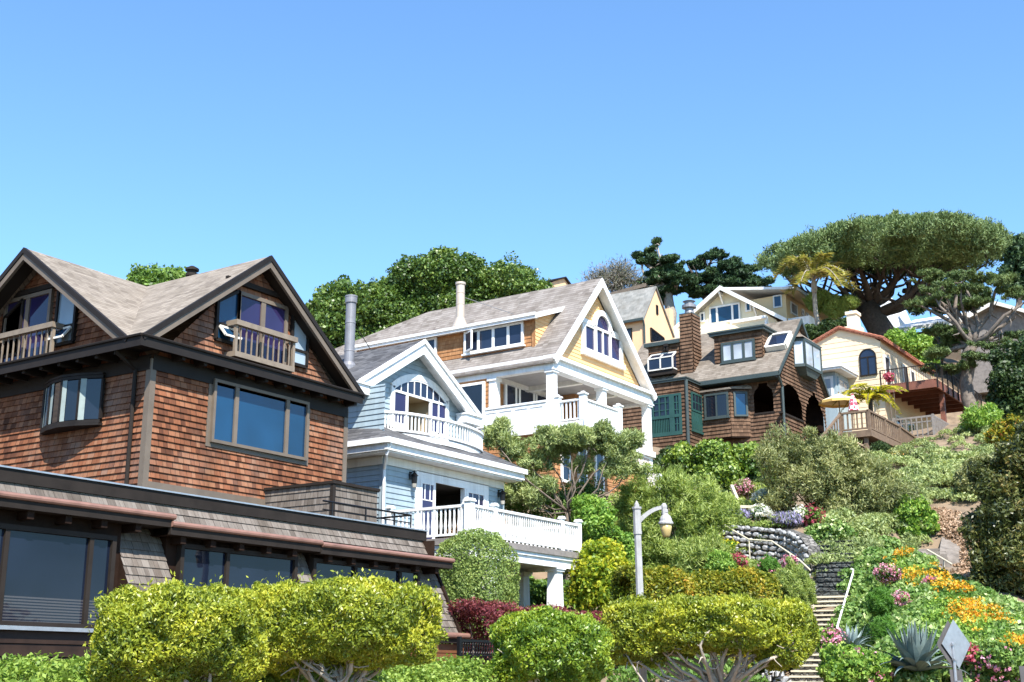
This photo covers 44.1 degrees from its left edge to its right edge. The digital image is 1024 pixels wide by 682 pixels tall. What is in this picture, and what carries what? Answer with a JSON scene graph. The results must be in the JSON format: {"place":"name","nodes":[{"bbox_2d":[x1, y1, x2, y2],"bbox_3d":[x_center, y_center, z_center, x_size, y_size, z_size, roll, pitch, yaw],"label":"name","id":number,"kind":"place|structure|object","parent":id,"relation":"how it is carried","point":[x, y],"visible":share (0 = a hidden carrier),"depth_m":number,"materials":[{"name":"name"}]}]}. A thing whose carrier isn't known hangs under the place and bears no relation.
{"place":"outdoors","nodes":[
{"label":"outdoors","id":0,"kind":"place"},
{"bbox_2d":[457,636,502,681],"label":"iron gate","id":1,"kind":"structure","parent":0,"point":[460,640],"depth_m":25.43,"materials":[{"name":"black metal"}]},
{"bbox_2d":[0,0,1023,331],"label":"sky","id":2,"kind":"structure","parent":0,"point":[327,139],"materials":[{"name":"blue"}]},
{"bbox_2d":[505,358,1023,681],"bbox_3d":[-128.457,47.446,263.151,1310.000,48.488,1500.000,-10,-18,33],"label":"hillside","id":3,"kind":"structure","parent":0,"point":[953,421],"depth_m":48.65,"materials":[{"name":"soil"}]},
{"bbox_2d":[126,263,186,285],"bbox_3d":[-17.189,0.050,61.342,3.814,8.126,2.378,5,-16,-18],"label":"treetop","id":4,"kind":"object","parent":3,"relation":"on","point":[154,274],"visible":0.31,"depth_m":61.58,"materials":[{"name":"green plant"}]},
{"bbox_2d":[83,570,275,681],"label":"topiary tree","id":5,"kind":"object","parent":3,"relation":"on","point":[161,639],"visible":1,"depth_m":12.19,"materials":[{"name":"green plant"}]},
{"bbox_2d":[0,247,470,679],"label":"shingle house","id":6,"kind":"structure","parent":3,"relation":"on","point":[192,424],"depth_m":27.35,"materials":[{"name":"brown wood"}]},
{"bbox_2d":[0,298,24,358],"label":"window","id":7,"kind":"structure","parent":6,"relation":"in","point":[21,302],"depth_m":29.61,"materials":[{"name":"brown glass"}]},
{"bbox_2d":[0,288,54,361],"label":"balcony door","id":8,"kind":"structure","parent":6,"relation":"in","point":[38,308],"depth_m":29.28,"materials":[{"name":"brown paint"}]},
{"bbox_2d":[0,523,116,628],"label":"window","id":9,"kind":"structure","parent":6,"relation":"in","point":[49,577],"depth_m":19.98,"materials":[{"name":"glass"}]},
{"bbox_2d":[48,290,78,347],"bbox_3d":[-10.133,-0.597,28.521,0.737,1.384,0.323,-10,-18,33],"label":"window","id":10,"kind":"structure","parent":6,"relation":"in","point":[66,313],"depth_m":28.52,"materials":[{"name":"blue glass"}]},
{"bbox_2d":[40,372,105,434],"bbox_3d":[-9.703,1.350,27.631,2.040,1.160,0.440,-10,-18,33],"label":"bow window","id":11,"kind":"structure","parent":6,"relation":"in","point":[76,397],"depth_m":27.36,"materials":[{"name":"glass"}]},
{"bbox_2d":[213,289,242,345],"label":"window","id":12,"kind":"structure","parent":6,"relation":"in","point":[226,308],"depth_m":28.53,"materials":[{"name":"blue glass"}]},
{"bbox_2d":[175,544,297,625],"bbox_3d":[-5.016,4.606,23.201,0.120,1.530,2.950,-10,-18,33],"label":"window","id":13,"kind":"structure","parent":6,"relation":"in","point":[201,563],"depth_m":23.09,"materials":[{"name":"glass"}]},
{"bbox_2d":[205,378,309,465],"bbox_3d":[-5.754,1.843,29.055,0.110,1.620,3.250,-10,-18,33],"label":"window","id":14,"kind":"structure","parent":6,"relation":"in","point":[244,422],"depth_m":28.92,"materials":[{"name":"glass"}]},
{"bbox_2d":[237,291,288,364],"bbox_3d":[-5.838,-0.192,29.476,0.100,1.639,1.629,-10,-18,33],"label":"balcony door","id":15,"kind":"structure","parent":6,"relation":"in","point":[254,309],"depth_m":29.53,"materials":[{"name":"brown paint"}]},
{"bbox_2d":[289,315,309,368],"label":"window","id":16,"kind":"structure","parent":6,"relation":"in","point":[302,347],"depth_m":30.50,"materials":[{"name":"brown glass"}]},
{"bbox_2d":[309,558,419,624],"bbox_3d":[-3.000,5.380,26.112,0.120,1.530,3.400,-10,-18,33],"label":"window","id":17,"kind":"structure","parent":6,"relation":"in","point":[315,564],"depth_m":25.92,"materials":[{"name":"glass"}]},
{"bbox_2d":[0,649,501,681],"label":"hedge","id":18,"kind":"object","parent":3,"relation":"on","point":[20,669],"visible":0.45,"depth_m":14.73,"materials":[{"name":"green plant"}]},
{"bbox_2d":[305,274,369,347],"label":"tree","id":19,"kind":"object","parent":3,"relation":"on","point":[326,307],"visible":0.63,"depth_m":67.22,"materials":[{"name":"green plant"}]},
{"bbox_2d":[232,567,449,681],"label":"topiary tree","id":20,"kind":"object","parent":3,"relation":"on","point":[376,626],"visible":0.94,"depth_m":14.03,"materials":[{"name":"green plant"}]},
{"bbox_2d":[353,244,553,336],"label":"broad tree","id":21,"kind":"object","parent":3,"relation":"on","point":[408,289],"visible":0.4,"depth_m":73.29,"materials":[{"name":"green plant"}]},
{"bbox_2d":[339,294,582,609],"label":"clapboard house","id":22,"kind":"structure","parent":3,"relation":"on","point":[418,453],"depth_m":36.22,"materials":[{"name":"white paint"}]},
{"bbox_2d":[389,374,448,440],"bbox_3d":[-2.749,1.992,37.939,0.070,1.960,2.825,-10,-18,33],"label":"arched window","id":23,"kind":"structure","parent":22,"relation":"in","point":[417,386],"depth_m":38.03,"materials":[{"name":"white paint"}]},
{"bbox_2d":[420,479,435,538],"bbox_3d":[-2.410,4.919,35.833,0.060,1.920,0.717,-10,-18,33],"label":"glazed door","id":24,"kind":"structure","parent":22,"relation":"in","point":[427,488],"depth_m":35.94,"materials":[{"name":"white paint"}]},
{"bbox_2d":[435,527,520,654],"bbox_3d":[-0.927,6.343,30.773,1.859,3.529,2.175,-10,-18,33],"label":"tall hedge","id":25,"kind":"object","parent":3,"relation":"on","point":[485,575],"visible":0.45,"depth_m":30.43,"materials":[{"name":"green plant"}]},
{"bbox_2d":[335,278,662,493],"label":"gabled house","id":26,"kind":"structure","parent":3,"relation":"on","point":[527,362],"depth_m":49.48,"materials":[{"name":"white paint"}]},
{"bbox_2d":[460,381,484,428],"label":"window","id":27,"kind":"structure","parent":26,"relation":"in","point":[475,391],"depth_m":48.30,"materials":[{"name":"white paint"}]},
{"bbox_2d":[461,321,525,356],"bbox_3d":[-0.739,-0.087,49.169,2.920,0.989,0.150,-10,-18,33],"label":"dormer window","id":28,"kind":"structure","parent":26,"relation":"in","point":[511,335],"depth_m":49.06,"materials":[{"name":"glass"}]},
{"bbox_2d":[504,384,545,404],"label":"sliding window","id":29,"kind":"structure","parent":26,"relation":"in","point":[512,395],"depth_m":49.63,"materials":[{"name":"glass"}]},
{"bbox_2d":[581,310,625,369],"bbox_3d":[3.659,-0.182,50.702,0.140,2.119,3.365,-10,-18,33],"label":"arched window","id":30,"kind":"structure","parent":26,"relation":"in","point":[604,345],"depth_m":50.62,"materials":[{"name":"white paint"}]},
{"bbox_2d":[439,597,616,680],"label":"maroon hedge","id":31,"kind":"object","parent":3,"relation":"on","point":[467,610],"visible":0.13,"depth_m":28.36,"materials":[{"name":"red plant"}]},
{"bbox_2d":[503,575,569,604],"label":"shade shrub","id":32,"kind":"object","parent":3,"relation":"on","point":[537,586],"visible":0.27,"depth_m":38.30,"materials":[{"name":"green plant"}]},
{"bbox_2d":[486,603,616,681],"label":"bush","id":33,"kind":"object","parent":3,"relation":"on","point":[542,643],"visible":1,"depth_m":17.82,"materials":[{"name":"green plant"}]},
{"bbox_2d":[504,476,608,549],"bbox_3d":[1.335,6.077,41.770,3.835,3.476,2.361,-2,-15,9],"label":"dark shrub","id":34,"kind":"object","parent":3,"relation":"on","point":[589,488],"visible":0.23,"depth_m":41.51,"materials":[{"name":"green plant"}]},
{"bbox_2d":[481,416,647,579],"bbox_3d":[1.694,5.253,40.590,5.451,5.837,2.058,-1,-15,6],"label":"forked tree","id":35,"kind":"object","parent":3,"relation":"on","point":[607,443],"visible":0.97,"depth_m":40.52,"materials":[{"name":"green plant"}]},
{"bbox_2d":[562,537,634,611],"bbox_3d":[2.641,7.043,36.305,2.326,2.828,1.971,-10,-18,33],"label":"bush","id":36,"kind":"object","parent":3,"relation":"on","point":[600,560],"visible":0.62,"depth_m":36.04,"materials":[{"name":"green plant"}]},
{"bbox_2d":[570,492,642,564],"bbox_3d":[2.927,6.448,39.651,2.258,3.463,1.604,1,-15,-5],"label":"variegated shrub","id":37,"kind":"object","parent":3,"relation":"on","point":[596,515],"visible":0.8,"depth_m":39.42,"materials":[{"name":"green plant"}]},
{"bbox_2d":[576,253,646,291],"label":"bare tree","id":38,"kind":"object","parent":3,"relation":"on","point":[616,277],"visible":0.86,"depth_m":104.00,"materials":[{"name":"grey plant"}]},
{"bbox_2d":[460,568,777,681],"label":"ground cover","id":39,"kind":"object","parent":3,"relation":"on","point":[633,675],"visible":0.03,"depth_m":28.50,"materials":[{"name":"green plant"}]},
{"bbox_2d":[611,286,674,352],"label":"peach house","id":40,"kind":"structure","parent":3,"relation":"on","point":[646,315],"depth_m":82.57,"materials":[{"name":"paint"}]},
{"bbox_2d":[632,501,672,681],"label":"street lamp","id":41,"kind":"object","parent":3,"relation":"on","point":[665,522],"visible":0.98,"depth_m":23.95,"materials":[{"name":"metal"}]},
{"bbox_2d":[630,236,694,325],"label":"cypress tree","id":42,"kind":"object","parent":3,"relation":"on","point":[648,257],"visible":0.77,"depth_m":107.42,"materials":[{"name":"green plant"}]},
{"bbox_2d":[611,462,740,564],"bbox_3d":[5.410,6.005,41.637,4.331,4.225,2.536,-2,-15,7],"label":"airy tree","id":43,"kind":"object","parent":3,"relation":"on","point":[698,515],"visible":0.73,"depth_m":41.18,"materials":[{"name":"green plant"}]},
{"bbox_2d":[608,563,782,667],"bbox_3d":[5.035,7.471,34.321,4.678,2.845,1.864,5,-16,-18],"label":"golden hedge","id":44,"kind":"object","parent":3,"relation":"on","point":[668,580],"visible":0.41,"depth_m":34.05,"materials":[{"name":"yellow plant"}]},
{"bbox_2d":[666,529,732,572],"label":"soft shrub","id":45,"kind":"object","parent":3,"relation":"on","point":[692,555],"visible":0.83,"depth_m":39.81,"materials":[{"name":"green plant"}]},
{"bbox_2d":[607,473,795,570],"bbox_3d":[7.337,6.690,47.673,6.496,6.260,16.055,-4,-15,14],"label":"garden cover","id":46,"kind":"object","parent":3,"relation":"on","point":[744,521],"visible":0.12,"depth_m":44.89,"materials":[{"name":"green plant"}]},
{"bbox_2d":[597,588,820,681],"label":"topiary tree","id":47,"kind":"object","parent":3,"relation":"on","point":[681,626],"visible":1,"depth_m":21.88,"materials":[{"name":"green plant"}]},
{"bbox_2d":[661,246,775,299],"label":"spreading cypress","id":48,"kind":"object","parent":3,"relation":"on","point":[737,271],"visible":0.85,"depth_m":106.56,"materials":[{"name":"green plant"}]},
{"bbox_2d":[661,437,780,489],"bbox_3d":[8.987,5.421,54.052,5.179,2.786,2.780,-2,-15,6],"label":"ivy hedge","id":49,"kind":"object","parent":3,"relation":"on","point":[724,463],"visible":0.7,"depth_m":53.60,"materials":[{"name":"green plant"}]},
{"bbox_2d":[704,548,738,572],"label":"soft shrub","id":50,"kind":"object","parent":3,"relation":"on","point":[720,560],"visible":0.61,"depth_m":38.82,"materials":[{"name":"green plant"}]},
{"bbox_2d":[622,300,829,447],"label":"shingle cottage","id":51,"kind":"structure","parent":3,"relation":"on","point":[743,385],"depth_m":67.19,"materials":[{"name":"brown paint"}]},
{"bbox_2d":[647,351,677,377],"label":"greenhouse window","id":52,"kind":"structure","parent":51,"relation":"in","point":[666,364],"depth_m":69.37,"materials":[{"name":"glass"}]},
{"bbox_2d":[651,393,682,437],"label":"balcony window","id":53,"kind":"structure","parent":51,"relation":"in","point":[666,412],"depth_m":66.21,"materials":[{"name":"teal paint"}]},
{"bbox_2d":[690,391,703,434],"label":"side window","id":54,"kind":"structure","parent":51,"relation":"in","point":[696,399],"depth_m":66.55,"materials":[{"name":"teal paint"}]},
{"bbox_2d":[703,392,729,420],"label":"bay window","id":55,"kind":"structure","parent":51,"relation":"in","point":[716,405],"depth_m":66.65,"materials":[{"name":"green glass"}]},
{"bbox_2d":[720,338,756,364],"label":"dormer window","id":56,"kind":"structure","parent":51,"relation":"in","point":[740,350],"depth_m":67.61,"materials":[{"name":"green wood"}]},
{"bbox_2d":[733,391,747,416],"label":"bay window","id":57,"kind":"structure","parent":51,"relation":"in","point":[740,398],"depth_m":66.29,"materials":[{"name":"blue glass"}]},
{"bbox_2d":[793,333,822,380],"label":"oriel window","id":58,"kind":"structure","parent":51,"relation":"in","point":[807,355],"depth_m":68.01,"materials":[{"name":"white glass"}]},
{"bbox_2d":[653,442,815,497],"bbox_3d":[11.527,5.772,60.397,9.147,7.446,28.882,-6,-16,20],"label":"cover","id":59,"kind":"object","parent":3,"relation":"on","point":[659,456],"visible":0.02,"depth_m":56.20,"materials":[{"name":"green plant"}]},
{"bbox_2d":[734,476,756,500],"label":"pink shrub","id":60,"kind":"object","parent":3,"relation":"on","point":[745,488],"visible":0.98,"depth_m":50.09,"materials":[{"name":"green plant"}]},
{"bbox_2d":[674,285,839,338],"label":"bungalow house","id":61,"kind":"structure","parent":3,"relation":"on","point":[719,308],"depth_m":95.13,"materials":[{"name":"beige paint"}]},
{"bbox_2d":[709,302,740,322],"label":"window","id":62,"kind":"structure","parent":61,"relation":"in","point":[726,313],"depth_m":94.91,"materials":[{"name":"glass"}]},
{"bbox_2d":[756,553,781,573],"bbox_3d":[8.072,7.229,39.667,0.901,1.164,1.135,-10,-18,33],"label":"green mound","id":63,"kind":"object","parent":3,"relation":"on","point":[767,562],"visible":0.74,"depth_m":39.42,"materials":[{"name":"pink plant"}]},
{"bbox_2d":[723,524,821,576],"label":"stone wall","id":64,"kind":"structure","parent":3,"relation":"on","point":[802,546],"depth_m":43.69,"materials":[{"name":"stone"}]},
{"bbox_2d":[767,510,804,526],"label":"lavender","id":65,"kind":"object","parent":3,"relation":"on","point":[791,518],"visible":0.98,"depth_m":44.45,"materials":[{"name":"purple plant"}]},
{"bbox_2d":[773,556,817,639],"bbox_3d":[8.154,7.496,36.411,1.514,2.649,1.567,3,-15,-13],"label":"rosemary mound","id":66,"kind":"object","parent":3,"relation":"on","point":[796,579],"visible":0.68,"depth_m":36.11,"materials":[{"name":"green plant"}]},
{"bbox_2d":[802,502,825,526],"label":"red roses","id":67,"kind":"object","parent":3,"relation":"on","point":[812,515],"visible":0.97,"depth_m":44.46,"materials":[{"name":"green plant"}]},
{"bbox_2d":[772,249,861,324],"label":"palm tree","id":68,"kind":"object","parent":3,"relation":"on","point":[814,272],"visible":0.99,"depth_m":88.00,"materials":[{"name":"yellow plant"}]},
{"bbox_2d":[787,540,853,681],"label":"stone steps","id":69,"kind":"structure","parent":3,"relation":"on","point":[828,594],"depth_m":38.07,"materials":[{"name":"stone"}]},
{"bbox_2d":[804,317,846,339],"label":"palm shrub","id":70,"kind":"object","parent":3,"relation":"on","point":[822,327],"visible":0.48,"depth_m":85.77,"materials":[{"name":"green plant"}]},
{"bbox_2d":[801,288,861,318],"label":"pale grass bush","id":71,"kind":"object","parent":3,"relation":"on","point":[833,306],"visible":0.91,"depth_m":93.17,"materials":[{"name":"green plant"}]},
{"bbox_2d":[815,623,847,661],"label":"pink geranium","id":72,"kind":"object","parent":3,"relation":"on","point":[828,634],"visible":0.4,"depth_m":29.06,"materials":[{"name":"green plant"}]},
{"bbox_2d":[752,421,924,518],"bbox_3d":[12.083,5.628,46.997,6.287,5.753,3.065,-4,-16,16],"label":"olive bush","id":73,"kind":"object","parent":3,"relation":"on","point":[846,472],"visible":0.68,"depth_m":46.71,"materials":[{"name":"green plant"}]},
{"bbox_2d":[819,392,859,411],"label":"patio umbrella","id":74,"kind":"object","parent":3,"relation":"on","point":[829,402],"visible":0.78,"depth_m":67.11,"materials":[{"name":"beige fabric"}]},
{"bbox_2d":[815,643,895,681],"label":"leafy geranium","id":75,"kind":"object","parent":3,"relation":"on","point":[852,662],"visible":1,"depth_m":26.19,"materials":[{"name":"green plant"}]},
{"bbox_2d":[804,515,906,552],"bbox_3d":[11.632,7.158,43.166,3.706,2.420,1.868,-5,-16,17],"label":"ivy mound","id":76,"kind":"object","parent":3,"relation":"on","point":[834,528],"visible":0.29,"depth_m":43.02,"materials":[{"name":"green plant"}]},
{"bbox_2d":[821,409,916,453],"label":"timber deck","id":77,"kind":"structure","parent":3,"relation":"on","point":[870,436],"depth_m":61.95,"materials":[{"name":"wood"}]},
{"bbox_2d":[833,383,907,426],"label":"palm tree","id":78,"kind":"object","parent":3,"relation":"on","point":[868,395],"visible":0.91,"depth_m":66.94,"materials":[{"name":"yellow plant"}]},
{"bbox_2d":[863,586,898,618],"bbox_3d":[9.524,6.956,32.466,1.025,1.363,1.069,4,-16,-16],"label":"fennel","id":79,"kind":"object","parent":3,"relation":"on","point":[880,601],"visible":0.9,"depth_m":32.22,"materials":[{"name":"green plant"}]},
{"bbox_2d":[868,612,896,644],"bbox_3d":[8.663,6.840,29.519,0.683,1.097,0.809,-10,-18,33],"label":"fennel","id":80,"kind":"object","parent":3,"relation":"on","point":[879,625],"visible":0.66,"depth_m":29.39,"materials":[{"name":"green plant"}]},
{"bbox_2d":[752,208,1016,335],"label":"umbrella pine","id":81,"kind":"object","parent":3,"relation":"on","point":[878,249],"visible":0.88,"depth_m":89.85,"materials":[{"name":"green plant"}]},
{"bbox_2d":[872,562,902,586],"bbox_3d":[10.720,6.900,35.873,0.892,1.248,1.014,-10,-18,33],"label":"pink valerian","id":82,"kind":"object","parent":3,"relation":"on","point":[885,573],"visible":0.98,"depth_m":35.74,"materials":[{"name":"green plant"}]},
{"bbox_2d":[812,310,981,443],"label":"stucco house","id":83,"kind":"structure","parent":3,"relation":"on","point":[853,352],"depth_m":75.84,"materials":[{"name":"beige paint"}]},
{"bbox_2d":[859,349,877,376],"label":"arched window","id":84,"kind":"structure","parent":83,"relation":"in","point":[867,357],"depth_m":75.43,"materials":[{"name":"blue glass"}]},
{"bbox_2d":[803,424,995,577],"bbox_3d":[23.109,6.146,62.626,10.041,14.216,50.437,-10,-18,33],"label":"slope cover","id":85,"kind":"object","parent":3,"relation":"on","point":[874,524],"visible":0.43,"depth_m":48.95,"materials":[{"name":"green plant"}]},
{"bbox_2d":[884,327,940,371],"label":"sunny shrub","id":86,"kind":"object","parent":3,"relation":"on","point":[913,342],"visible":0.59,"depth_m":83.77,"materials":[{"name":"green plant"}]},
{"bbox_2d":[892,493,940,541],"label":"bank shrub","id":87,"kind":"object","parent":3,"relation":"on","point":[914,508],"visible":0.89,"depth_m":45.25,"materials":[{"name":"green plant"}]},
{"bbox_2d":[892,414,948,436],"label":"grey fence","id":88,"kind":"object","parent":3,"relation":"on","point":[938,423],"visible":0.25,"depth_m":67.92,"materials":[{"name":"wood"}]},
{"bbox_2d":[826,535,1023,681],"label":"ivy cover","id":89,"kind":"object","parent":3,"relation":"on","point":[864,582],"visible":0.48,"depth_m":32.26,"materials":[{"name":"green plant"}]},
{"bbox_2d":[831,623,877,647],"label":"aloe plant","id":90,"kind":"object","parent":89,"relation":"on","point":[853,638],"visible":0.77,"depth_m":28.89,"materials":[{"name":"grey plant"}]},
{"bbox_2d":[871,621,978,674],"bbox_3d":[8.442,6.419,26.499,2.380,1.166,2.384,-10,-18,33],"label":"agave plant","id":91,"kind":"object","parent":3,"relation":"on","point":[913,647],"visible":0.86,"depth_m":26.25,"materials":[{"name":"green plant"}]},
{"bbox_2d":[898,312,970,359],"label":"flat roof house","id":92,"kind":"structure","parent":3,"relation":"on","point":[923,322],"depth_m":101.91,"materials":[{"name":"white paint"}]},
{"bbox_2d":[916,537,960,566],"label":"concrete stairs","id":93,"kind":"structure","parent":3,"relation":"on","point":[947,550],"depth_m":42.95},
{"bbox_2d":[872,555,1023,644],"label":"poppy leaves","id":94,"kind":"object","parent":3,"relation":"on","point":[937,611],"visible":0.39,"depth_m":30.39,"materials":[{"name":"plant"}]},
{"bbox_2d":[907,280,992,316],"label":"backdrop tree","id":95,"kind":"object","parent":3,"relation":"on","point":[987,291],"visible":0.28,"depth_m":109.25,"materials":[{"name":"green plant"}]},
{"bbox_2d":[883,545,1023,645],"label":"orange flowers","id":96,"kind":"object","parent":3,"relation":"on","point":[969,601],"visible":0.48,"depth_m":31.08,"materials":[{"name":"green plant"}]},
{"bbox_2d":[902,267,1023,409],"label":"layered pine","id":97,"kind":"object","parent":3,"relation":"on","point":[957,334],"visible":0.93,"depth_m":73.58,"materials":[{"name":"green plant"}]},
{"bbox_2d":[931,506,995,589],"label":"leaf litter","id":98,"kind":"object","parent":3,"relation":"on","point":[949,518],"visible":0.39,"depth_m":44.85,"materials":[{"name":"brown plant"}]},
{"bbox_2d":[952,452,998,500],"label":"bank shrub","id":99,"kind":"object","parent":3,"relation":"on","point":[960,480],"visible":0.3,"depth_m":48.63,"materials":[{"name":"green plant"}]},
{"bbox_2d":[958,401,1003,432],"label":"shrub","id":100,"kind":"object","parent":3,"relation":"on","point":[975,416],"depth_m":65.77,"materials":[{"name":"green plant"}]},
{"bbox_2d":[949,301,1023,395],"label":"grey house","id":101,"kind":"structure","parent":3,"relation":"on","point":[982,371],"depth_m":88.61,"materials":[{"name":"stone"}]},
{"bbox_2d":[956,416,1023,596],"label":"bronze tree","id":102,"kind":"object","parent":3,"relation":"on","point":[993,524],"visible":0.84,"depth_m":34.05,"materials":[{"name":"green plant"}]},
{"bbox_2d":[961,638,1023,681],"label":"green shrub","id":103,"kind":"object","parent":3,"relation":"on","point":[997,661],"visible":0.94,"depth_m":26.09,"materials":[{"name":"green plant"}]},
{"bbox_2d":[983,413,1022,444],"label":"rust shrub","id":104,"kind":"object","parent":3,"relation":"on","point":[1000,429],"visible":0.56,"depth_m":59.64,"materials":[{"name":"yellow plant"}]},
{"bbox_2d":[984,330,1023,418],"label":"shady tree","id":105,"kind":"object","parent":3,"relation":"on","point":[1005,388],"visible":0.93,"depth_m":68.59,"materials":[{"name":"green plant"}]},
{"bbox_2d":[995,232,1023,307],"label":"distant cypress","id":106,"kind":"object","parent":3,"relation":"on","point":[1013,259],"visible":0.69,"depth_m":111.87,"materials":[{"name":"green plant"}]},
{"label":"pavement","id":107,"kind":"structure","parent":0,"visible":0},
{"bbox_2d":[937,620,969,681],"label":"road sign","id":108,"kind":"object","parent":107,"relation":"on","point":[953,644],"visible":1,"depth_m":22.09,"materials":[{"name":"metal"}]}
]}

